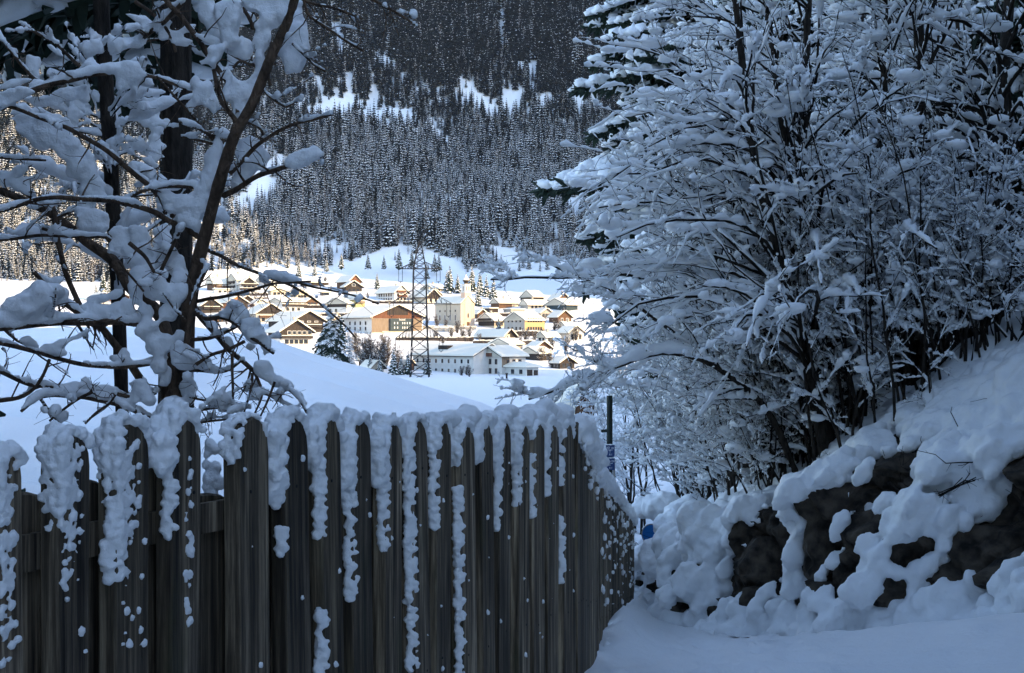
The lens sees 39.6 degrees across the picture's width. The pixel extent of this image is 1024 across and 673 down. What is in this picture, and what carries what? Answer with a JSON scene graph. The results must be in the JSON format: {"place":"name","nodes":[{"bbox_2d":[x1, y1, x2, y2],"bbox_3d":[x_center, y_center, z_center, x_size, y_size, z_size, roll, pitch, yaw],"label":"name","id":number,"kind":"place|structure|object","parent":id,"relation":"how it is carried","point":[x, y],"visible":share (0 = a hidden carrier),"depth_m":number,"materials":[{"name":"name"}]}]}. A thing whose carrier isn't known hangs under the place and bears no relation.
{"place":"outdoors","nodes":[
{"label":"outdoors","id":0,"kind":"place"},
{"bbox_2d":[0,0,1023,672],"bbox_3d":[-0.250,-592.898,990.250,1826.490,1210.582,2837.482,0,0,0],"label":"ground","id":1,"kind":"structure","parent":0,"point":[640,640],"depth_m":30.79,"materials":[{"name":"white snow"}]},
{"bbox_2d":[3,0,231,412],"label":"slim tree","id":2,"kind":"object","parent":1,"relation":"on","point":[108,129],"visible":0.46,"depth_m":7.56,"materials":[{"name":"white plant"}]},
{"bbox_2d":[0,0,255,407],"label":"spruce tree","id":3,"kind":"object","parent":1,"relation":"on","point":[182,63],"visible":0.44,"depth_m":10.93,"materials":[{"name":"black plant"}]},
{"bbox_2d":[0,0,417,450],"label":"fruit tree","id":4,"kind":"object","parent":1,"relation":"on","point":[175,360],"visible":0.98,"depth_m":6.09,"materials":[{"name":"white plant"}]},
{"bbox_2d":[197,300,223,312],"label":"house","id":5,"kind":"structure","parent":1,"relation":"on","point":[205,307],"depth_m":705.50,"materials":[{"name":"brown wood"}]},
{"bbox_2d":[205,274,229,290],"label":"house","id":6,"kind":"structure","parent":1,"relation":"on","point":[223,280],"depth_m":800.53,"materials":[{"name":"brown wood"}]},
{"bbox_2d":[217,296,249,308],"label":"house","id":7,"kind":"structure","parent":1,"relation":"on","point":[239,298],"depth_m":719.90,"materials":[{"name":"white paint"}]},
{"bbox_2d":[226,271,250,290],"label":"house","id":8,"kind":"structure","parent":1,"relation":"on","point":[234,279],"depth_m":798.21,"materials":[{"name":"white paint"}]},
{"bbox_2d":[237,276,260,291],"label":"house","id":9,"kind":"structure","parent":1,"relation":"on","point":[249,282],"depth_m":788.77,"materials":[{"name":"white paint"}]},
{"bbox_2d":[248,301,283,321],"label":"house","id":10,"kind":"structure","parent":1,"relation":"on","point":[260,313],"depth_m":667.28,"materials":[{"name":"grey paint"}]},
{"bbox_2d":[267,296,306,310],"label":"house","id":11,"kind":"structure","parent":1,"relation":"on","point":[296,304],"depth_m":713.76,"materials":[{"name":"white paint"}]},
{"bbox_2d":[265,317,315,345],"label":"chalet","id":12,"kind":"object","parent":1,"relation":"on","point":[293,332],"visible":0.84,"depth_m":575.15,"materials":[{"name":"brown wood"}]},
{"bbox_2d":[265,311,326,331],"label":"chalet","id":13,"kind":"object","parent":1,"relation":"on","point":[310,319],"visible":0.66,"depth_m":630.56,"materials":[{"name":"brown wood"}]},
{"bbox_2d":[0,0,613,280],"bbox_3d":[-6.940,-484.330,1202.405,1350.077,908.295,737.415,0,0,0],"label":"mountain forest","id":14,"kind":"object","parent":1,"relation":"on","point":[93,264],"visible":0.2,"depth_m":923.38,"materials":[{"name":"green plant"}]},
{"bbox_2d":[0,397,637,672],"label":"picket fence","id":15,"kind":"object","parent":1,"relation":"on","point":[329,538],"visible":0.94,"depth_m":4.82,"materials":[{"name":"brown wood"}]},
{"bbox_2d":[312,316,352,363],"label":"spruce","id":16,"kind":"object","parent":1,"relation":"on","point":[329,344],"visible":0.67,"depth_m":328.10,"materials":[{"name":"green plant"}]},
{"bbox_2d":[325,297,352,312],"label":"house","id":17,"kind":"structure","parent":1,"relation":"on","point":[337,304],"depth_m":705.79,"materials":[{"name":"white paint"}]},
{"bbox_2d":[335,275,362,288],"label":"house","id":18,"kind":"structure","parent":1,"relation":"on","point":[340,280],"depth_m":802.00,"materials":[{"name":"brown wood"}]},
{"bbox_2d":[340,280,364,291],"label":"house","id":19,"kind":"structure","parent":1,"relation":"on","point":[352,286],"depth_m":791.86,"materials":[{"name":"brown wood"}]},
{"bbox_2d":[357,332,388,362],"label":"bare tree","id":20,"kind":"object","parent":1,"relation":"on","point":[366,351],"visible":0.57,"depth_m":451.27,"materials":[{"name":"white plant"}]},
{"bbox_2d":[371,339,388,368],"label":"bare tree","id":21,"kind":"object","parent":1,"relation":"on","point":[381,353],"visible":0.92,"depth_m":447.00,"materials":[{"name":"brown plant"}]},
{"bbox_2d":[339,303,425,333],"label":"hotel","id":22,"kind":"structure","parent":1,"relation":"on","point":[378,319],"depth_m":630.04,"materials":[{"name":"white paint"}]},
{"bbox_2d":[375,333,397,366],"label":"bare tree","id":23,"kind":"object","parent":1,"relation":"on","point":[383,339],"visible":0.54,"depth_m":469.77,"materials":[{"name":"white plant"}]},
{"bbox_2d":[374,284,410,300],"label":"inn","id":24,"kind":"structure","parent":1,"relation":"on","point":[395,292],"depth_m":751.67,"materials":[{"name":"white paint"}]},
{"bbox_2d":[389,241,451,376],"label":"power pylon","id":25,"kind":"object","parent":1,"relation":"on","point":[426,326],"visible":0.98,"depth_m":429.00,"materials":[{"name":"black metal"}]},
{"bbox_2d":[408,287,441,302],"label":"house","id":26,"kind":"structure","parent":1,"relation":"on","point":[432,296],"depth_m":742.06,"materials":[{"name":"beige paint"}]},
{"bbox_2d":[395,336,473,341],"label":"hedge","id":27,"kind":"object","parent":1,"relation":"on","point":[462,338],"visible":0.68,"depth_m":598.40,"materials":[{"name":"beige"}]},
{"bbox_2d":[444,265,454,293],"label":"snowy spruce","id":28,"kind":"object","parent":1,"relation":"on","point":[449,288],"visible":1,"depth_m":783.85,"materials":[{"name":"white"}]},
{"bbox_2d":[434,276,475,325],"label":"church","id":29,"kind":"structure","parent":1,"relation":"on","point":[463,307],"depth_m":653.31,"materials":[{"name":"white paint"}]},
{"bbox_2d":[409,343,529,373],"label":"apartment house","id":30,"kind":"structure","parent":1,"relation":"on","point":[486,358],"depth_m":450.95,"materials":[{"name":"white paint"}]},
{"bbox_2d":[475,311,503,327],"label":"house","id":31,"kind":"structure","parent":1,"relation":"on","point":[490,319],"depth_m":649.30,"materials":[{"name":"beige paint"}]},
{"bbox_2d":[473,329,517,339],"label":"barn","id":32,"kind":"structure","parent":1,"relation":"on","point":[489,334],"depth_m":599.63,"materials":[{"name":"white wood"}]},
{"bbox_2d":[489,296,520,308],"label":"house","id":33,"kind":"structure","parent":1,"relation":"on","point":[502,302],"depth_m":729.50,"materials":[{"name":"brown wood"}]},
{"bbox_2d":[488,338,525,348],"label":"house","id":34,"kind":"structure","parent":1,"relation":"on","point":[509,341],"depth_m":548.77,"materials":[{"name":"grey paint"}]},
{"bbox_2d":[503,361,542,375],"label":"annex","id":35,"kind":"object","parent":1,"relation":"on","point":[521,368],"visible":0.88,"depth_m":440.52,"materials":[{"name":"white paint"}]},
{"bbox_2d":[503,312,545,331],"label":"rectory","id":36,"kind":"structure","parent":1,"relation":"on","point":[514,321],"depth_m":629.57,"materials":[{"name":"paint"}]},
{"bbox_2d":[519,290,544,300],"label":"house","id":37,"kind":"structure","parent":1,"relation":"on","point":[529,294],"depth_m":746.92,"materials":[{"name":"white wood"}]},
{"bbox_2d":[518,297,547,308],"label":"house","id":38,"kind":"structure","parent":1,"relation":"on","point":[531,303],"depth_m":724.82,"materials":[{"name":"grey paint"}]},
{"bbox_2d":[522,346,552,360],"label":"house","id":39,"kind":"structure","parent":1,"relation":"on","point":[531,351],"depth_m":511.20,"materials":[{"name":"white wood"}]},
{"bbox_2d":[536,329,560,341],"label":"house","id":40,"kind":"structure","parent":1,"relation":"on","point":[547,334],"depth_m":595.81,"materials":[{"name":"white paint"}]},
{"bbox_2d":[547,310,573,322],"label":"house","id":41,"kind":"structure","parent":1,"relation":"on","point":[562,315],"depth_m":666.84,"materials":[{"name":"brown wood"}]},
{"bbox_2d":[543,298,581,310],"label":"house","id":42,"kind":"structure","parent":1,"relation":"on","point":[554,303],"depth_m":715.61,"materials":[{"name":"white wood"}]},
{"bbox_2d":[548,354,577,368],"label":"house","id":43,"kind":"structure","parent":1,"relation":"on","point":[560,362],"depth_m":470.81,"materials":[{"name":"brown wood"}]},
{"bbox_2d":[557,326,585,339],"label":"house","id":44,"kind":"structure","parent":1,"relation":"on","point":[562,332],"depth_m":602.43,"materials":[{"name":"white paint"}]},
{"bbox_2d":[553,383,595,414],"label":"hut","id":45,"kind":"object","parent":1,"relation":"on","point":[577,409],"visible":0.07,"depth_m":119.98,"materials":[{"name":"white wood"}]},
{"bbox_2d":[601,396,614,476],"bbox_3d":[1.391,2.550,20.579,0.202,3.385,0.129,0,0,0],"label":"sign post","id":46,"kind":"object","parent":1,"relation":"on","point":[610,446],"visible":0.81,"depth_m":20.56,"materials":[{"name":"black metal"}]},
{"bbox_2d":[634,434,1023,637],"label":"rocky bank","id":47,"kind":"structure","parent":0,"point":[983,550],"depth_m":11.82,"materials":[{"name":"grey stone"}]},
{"bbox_2d":[477,240,769,429],"bbox_3d":[1.272,0.270,15.112,3.295,2.605,1.082,0,0,0],"label":"alder tree","id":48,"kind":"object","parent":47,"relation":"on","point":[509,274],"visible":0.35,"depth_m":14.99,"materials":[{"name":"white plant"}]},
{"bbox_2d":[494,273,798,472],"bbox_3d":[1.300,0.480,13.284,3.042,2.147,0.807,0,0,-15],"label":"alder tree","id":49,"kind":"object","parent":47,"relation":"on","point":[586,379],"visible":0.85,"depth_m":13.20,"materials":[{"name":"white plant"}]},
{"bbox_2d":[528,0,785,499],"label":"spruce tree","id":50,"kind":"object","parent":47,"relation":"on","point":[613,22],"visible":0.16,"depth_m":21.29,"materials":[{"name":"white plant"}]},
{"bbox_2d":[555,38,783,472],"bbox_3d":[1.594,-0.686,14.189,2.354,4.545,3.480,0,0,0],"label":"alder tree","id":51,"kind":"object","parent":47,"relation":"on","point":[611,223],"visible":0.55,"depth_m":13.77,"materials":[{"name":"white plant"}]},
{"bbox_2d":[645,359,720,497],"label":"sapling stand","id":52,"kind":"object","parent":47,"relation":"on","point":[672,417],"visible":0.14,"depth_m":18.86,"materials":[{"name":"white plant"}]},
{"bbox_2d":[560,0,828,457],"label":"alder tree","id":53,"kind":"object","parent":47,"relation":"on","point":[731,104],"visible":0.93,"depth_m":12.68,"materials":[{"name":"white plant"}]},
{"bbox_2d":[665,282,786,492],"bbox_3d":[2.165,0.494,14.863,1.525,2.547,2.371,0,0,-7],"label":"sapling clump","id":54,"kind":"object","parent":47,"relation":"on","point":[721,459],"visible":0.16,"depth_m":14.42,"materials":[{"name":"white plant"}]},
{"bbox_2d":[665,247,851,486],"bbox_3d":[2.325,0.299,14.532,1.736,2.582,2.499,0,0,-11],"label":"sapling clump","id":55,"kind":"object","parent":47,"relation":"on","point":[719,329],"visible":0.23,"depth_m":13.84,"materials":[{"name":"white plant"}]},
{"bbox_2d":[638,0,940,443],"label":"alder tree","id":56,"kind":"object","parent":47,"relation":"on","point":[786,309],"visible":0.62,"depth_m":12.97,"materials":[{"name":"white plant"}]},
{"bbox_2d":[668,0,913,389],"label":"alder thicket tree","id":57,"kind":"object","parent":47,"relation":"on","point":[759,68],"visible":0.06,"depth_m":16.91,"materials":[{"name":"white plant"}]},
{"bbox_2d":[629,2,968,386],"bbox_3d":[4.406,-3.609,21.944,5.846,11.920,4.834,0,0,41],"label":"spruce tree","id":58,"kind":"object","parent":47,"relation":"on","point":[898,356],"depth_m":20.78,"materials":[{"name":"white plant"}]},
{"bbox_2d":[722,166,898,457],"bbox_3d":[2.973,-0.164,14.048,1.933,3.010,2.385,0,0,-2],"label":"sapling clump","id":59,"kind":"object","parent":47,"relation":"on","point":[774,404],"visible":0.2,"depth_m":13.43,"materials":[{"name":"white plant"}]},
{"bbox_2d":[615,0,1007,346],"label":"spruce tree","id":60,"kind":"object","parent":47,"relation":"on","point":[916,335],"depth_m":20.77,"materials":[{"name":"white plant"}]},
{"bbox_2d":[631,0,1021,342],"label":"spruce tree","id":61,"kind":"object","parent":47,"relation":"on","point":[716,2],"visible":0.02,"depth_m":19.84,"materials":[{"name":"white plant"}]},
{"bbox_2d":[631,340,1023,636],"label":"bank snow","id":62,"kind":"structure","parent":47,"relation":"on","point":[986,437],"depth_m":11.93,"materials":[{"name":"white snow"}]},
{"bbox_2d":[588,332,702,496],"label":"sapling stand","id":63,"kind":"object","parent":62,"relation":"on","point":[631,442],"visible":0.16,"depth_m":22.05,"materials":[{"name":"white plant"}]},
{"bbox_2d":[641,524,654,540],"bbox_3d":[1.792,3.107,18.178,0.270,1.435,0.071,0,0,18],"label":"round sign","id":64,"kind":"object","parent":62,"relation":"on","point":[647,530],"visible":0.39,"depth_m":18.17,"materials":[{"name":"blue metal"}]},
{"bbox_2d":[617,358,711,498],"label":"sapling stand","id":65,"kind":"object","parent":62,"relation":"on","point":[668,438],"visible":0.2,"depth_m":19.83,"materials":[{"name":"white plant"}]},
{"bbox_2d":[625,357,711,493],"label":"sapling stand","id":66,"kind":"object","parent":62,"relation":"on","point":[650,423],"visible":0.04,"depth_m":21.58,"materials":[{"name":"white plant"}]},
{"bbox_2d":[583,4,759,485],"bbox_3d":[2.520,-1.102,18.768,3.637,6.773,2.518,0,0,-35],"label":"alder thicket tree","id":67,"kind":"object","parent":62,"relation":"on","point":[638,371],"visible":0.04,"depth_m":18.80,"materials":[{"name":"white plant"}]},
{"bbox_2d":[621,229,721,497],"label":"sapling stand","id":68,"kind":"object","parent":62,"relation":"on","point":[659,414],"visible":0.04,"depth_m":19.43,"materials":[{"name":"white plant"}]},
{"bbox_2d":[660,362,738,501],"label":"snowy bush","id":69,"kind":"object","parent":62,"relation":"on","point":[716,471],"visible":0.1,"depth_m":17.54,"materials":[{"name":"white snow"}]},
{"bbox_2d":[634,149,764,488],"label":"sapling stand","id":70,"kind":"object","parent":62,"relation":"on","point":[730,472],"visible":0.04,"depth_m":16.57,"materials":[{"name":"white plant"}]},
{"bbox_2d":[615,236,795,498],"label":"sapling stand","id":71,"kind":"object","parent":62,"relation":"on","point":[647,380],"visible":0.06,"depth_m":17.35,"materials":[{"name":"white plant"}]},
{"bbox_2d":[622,88,803,494],"bbox_3d":[2.163,-0.381,14.583,2.463,4.159,1.980,0,0,-17],"label":"sapling stand","id":72,"kind":"object","parent":62,"relation":"on","point":[671,374],"visible":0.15,"depth_m":14.47,"materials":[{"name":"white plant"}]},
{"bbox_2d":[653,58,832,459],"bbox_3d":[2.626,-0.640,15.739,2.204,4.628,2.741,0,0,39],"label":"sapling stand","id":73,"kind":"object","parent":62,"relation":"on","point":[680,381],"visible":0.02,"depth_m":15.78,"materials":[{"name":"white plant"}]},
{"bbox_2d":[670,323,845,493],"bbox_3d":[2.471,0.679,13.981,1.613,2.036,1.308,0,0,-16],"label":"snowy bush","id":74,"kind":"object","parent":62,"relation":"on","point":[763,457],"visible":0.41,"depth_m":13.82,"materials":[{"name":"white snow"}]},
{"bbox_2d":[577,0,953,427],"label":"alder tree","id":75,"kind":"object","parent":62,"relation":"on","point":[849,281],"visible":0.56,"depth_m":13.08,"materials":[{"name":"white plant"}]},
{"bbox_2d":[653,39,885,422],"bbox_3d":[2.828,-0.953,14.567,2.268,4.370,2.759,0,0,20],"label":"sapling stand","id":76,"kind":"object","parent":62,"relation":"on","point":[759,259],"visible":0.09,"depth_m":13.86,"materials":[{"name":"white plant"}]},
{"bbox_2d":[708,338,836,479],"bbox_3d":[2.593,0.684,14.042,1.348,1.477,0.990,0,0,25],"label":"snowy bush","id":77,"kind":"object","parent":62,"relation":"on","point":[783,393],"visible":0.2,"depth_m":13.92,"materials":[{"name":"white snow"}]},
{"bbox_2d":[691,258,855,469],"bbox_3d":[2.546,0.352,14.441,1.495,2.231,2.036,0,0,-24],"label":"sapling clump","id":78,"kind":"object","parent":62,"relation":"on","point":[800,416],"visible":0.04,"depth_m":14.00,"materials":[{"name":"black plant"}]},
{"bbox_2d":[681,137,893,460],"bbox_3d":[2.943,-0.415,14.734,1.988,3.320,3.090,0,0,22],"label":"sapling clump","id":79,"kind":"object","parent":62,"relation":"on","point":[828,340],"visible":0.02,"depth_m":14.00,"materials":[{"name":"black plant"}]},
{"bbox_2d":[708,181,890,463],"bbox_3d":[2.634,-0.110,13.814,2.166,2.920,1.020,0,0,5],"label":"sapling stand","id":80,"kind":"object","parent":62,"relation":"on","point":[832,386],"visible":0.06,"depth_m":13.75,"materials":[{"name":"black plant"}]},
{"bbox_2d":[679,0,937,422],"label":"alder tree","id":81,"kind":"object","parent":62,"relation":"on","point":[847,15],"visible":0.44,"depth_m":13.60,"materials":[{"name":"white plant"}]},
{"bbox_2d":[690,108,957,447],"bbox_3d":[2.690,-0.429,12.889,2.668,3.597,1.257,0,0,21],"label":"sapling stand","id":82,"kind":"object","parent":62,"relation":"on","point":[870,368],"visible":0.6,"depth_m":12.72,"materials":[{"name":"white plant"}]},
{"bbox_2d":[785,24,982,420],"bbox_3d":[3.335,-0.955,12.703,2.022,3.414,1.626,0,0,-24],"label":"sapling stand","id":83,"kind":"object","parent":62,"relation":"on","point":[883,307],"visible":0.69,"depth_m":12.53,"materials":[{"name":"white plant"}]},
{"bbox_2d":[852,105,1018,361],"bbox_3d":[3.924,-0.921,13.096,1.378,2.301,2.142,0,0,21],"label":"snowy bush","id":84,"kind":"object","parent":62,"relation":"on","point":[943,201],"visible":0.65,"depth_m":12.62,"materials":[{"name":"white plant"}]},
{"bbox_2d":[916,450,976,502],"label":"twig","id":85,"kind":"object","parent":62,"relation":"on","point":[962,482],"visible":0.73,"depth_m":11.22,"materials":[{"name":"brown wood"}]},
{"bbox_2d":[634,301,1023,546],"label":"bank snow","id":86,"kind":"structure","parent":47,"relation":"on","point":[958,368],"depth_m":12.89,"materials":[{"name":"white snow"}]},
{"bbox_2d":[552,332,674,500],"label":"alder thicket tree","id":87,"kind":"object","parent":86,"relation":"on","point":[600,420],"visible":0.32,"depth_m":39.60,"materials":[{"name":"white plant"}]},
{"bbox_2d":[592,339,650,533],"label":"alder thicket tree","id":88,"kind":"object","parent":86,"relation":"on","point":[631,478],"visible":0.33,"depth_m":34.13,"materials":[{"name":"white plant"}]},
{"bbox_2d":[577,72,680,435],"bbox_3d":[2.726,-0.929,22.108,2.810,7.558,4.058,0,0,38],"label":"alder thicket tree","id":89,"kind":"object","parent":86,"relation":"on","point":[628,399],"visible":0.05,"depth_m":21.87,"materials":[{"name":"white plant"}]},
{"bbox_2d":[503,236,762,474],"bbox_3d":[1.202,0.263,14.394,2.696,2.508,1.085,0,0,-27],"label":"alder tree","id":90,"kind":"object","parent":86,"relation":"on","point":[570,269],"visible":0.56,"depth_m":14.23,"materials":[{"name":"white plant"}]},
{"bbox_2d":[601,300,689,497],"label":"alder thicket tree","id":91,"kind":"object","parent":86,"relation":"on","point":[629,460],"visible":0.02,"depth_m":24.01,"materials":[{"name":"white plant"}]},
{"bbox_2d":[616,306,682,495],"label":"alder thicket tree","id":92,"kind":"object","parent":86,"relation":"on","point":[625,413],"visible":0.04,"depth_m":31.30,"materials":[{"name":"white plant"}]},
{"bbox_2d":[621,315,735,482],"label":"sapling stand","id":93,"kind":"object","parent":86,"relation":"on","point":[675,429],"visible":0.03,"depth_m":17.64,"materials":[{"name":"white plant"}]},
{"bbox_2d":[638,0,770,367],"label":"alder thicket tree","id":94,"kind":"object","parent":86,"relation":"on","point":[695,56],"visible":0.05,"depth_m":17.06,"materials":[{"name":"white plant"}]},
{"bbox_2d":[687,47,915,464],"bbox_3d":[2.739,-0.482,13.381,2.470,4.170,1.986,0,0,-39],"label":"sapling stand","id":95,"kind":"object","parent":86,"relation":"on","point":[798,188],"visible":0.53,"depth_m":13.10,"materials":[{"name":"white plant"}]},
{"bbox_2d":[710,0,987,371],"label":"alder tree","id":96,"kind":"object","parent":86,"relation":"on","point":[919,36],"visible":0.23,"depth_m":14.15,"materials":[{"name":"white plant"}]},
{"bbox_2d":[782,0,928,386],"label":"alder thicket tree","id":97,"kind":"object","parent":86,"relation":"on","point":[911,358],"visible":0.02,"depth_m":17.75,"materials":[{"name":"white plant"}]},
{"bbox_2d":[818,0,978,365],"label":"alder thicket tree","id":98,"kind":"object","parent":86,"relation":"on","point":[973,2],"visible":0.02,"depth_m":18.11,"materials":[{"name":"black plant"}]},
{"bbox_2d":[815,20,1014,373],"bbox_3d":[4.029,-1.298,14.091,1.875,3.612,2.280,0,0,1],"label":"sapling stand","id":99,"kind":"object","parent":86,"relation":"on","point":[933,81],"visible":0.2,"depth_m":13.69,"materials":[{"name":"black plant"}]},
{"bbox_2d":[819,0,1015,374],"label":"alder thicket tree","id":100,"kind":"object","parent":86,"relation":"on","point":[948,339],"visible":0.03,"depth_m":16.53,"materials":[{"name":"white plant"}]},
{"bbox_2d":[837,0,1023,335],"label":"alder thicket tree","id":101,"kind":"object","parent":86,"relation":"on","point":[998,100],"visible":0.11,"depth_m":15.44,"materials":[{"name":"white plant"}]},
{"bbox_2d":[865,127,1023,351],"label":"snowy bush","id":102,"kind":"object","parent":86,"relation":"on","point":[988,229],"visible":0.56,"depth_m":12.51,"materials":[{"name":"white plant"}]},
{"bbox_2d":[890,140,1023,353],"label":"snowy bush","id":103,"kind":"object","parent":86,"relation":"on","point":[992,267],"visible":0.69,"depth_m":12.46,"materials":[{"name":"white plant"}]},
{"bbox_2d":[913,0,1023,314],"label":"alder thicket tree","id":104,"kind":"object","parent":86,"relation":"on","point":[969,6],"visible":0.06,"depth_m":17.23,"materials":[{"name":"white plant"}]},
{"bbox_2d":[797,43,1013,384],"bbox_3d":[6.160,-4.063,21.888,4.695,11.578,5.678,0,0,-10],"label":"spruce tree","id":105,"kind":"object","parent":47,"relation":"on","point":[916,358],"depth_m":21.88,"materials":[{"name":"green plant"}]},
{"bbox_2d":[839,0,1023,305],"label":"alder tree","id":106,"kind":"object","parent":47,"relation":"on","point":[979,104],"visible":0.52,"depth_m":14.03,"materials":[{"name":"white plant"}]},
{"bbox_2d":[927,0,1023,221],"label":"spruce tree","id":107,"kind":"object","parent":47,"relation":"on","point":[1016,45],"visible":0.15,"depth_m":17.11,"materials":[{"name":"white plant"}]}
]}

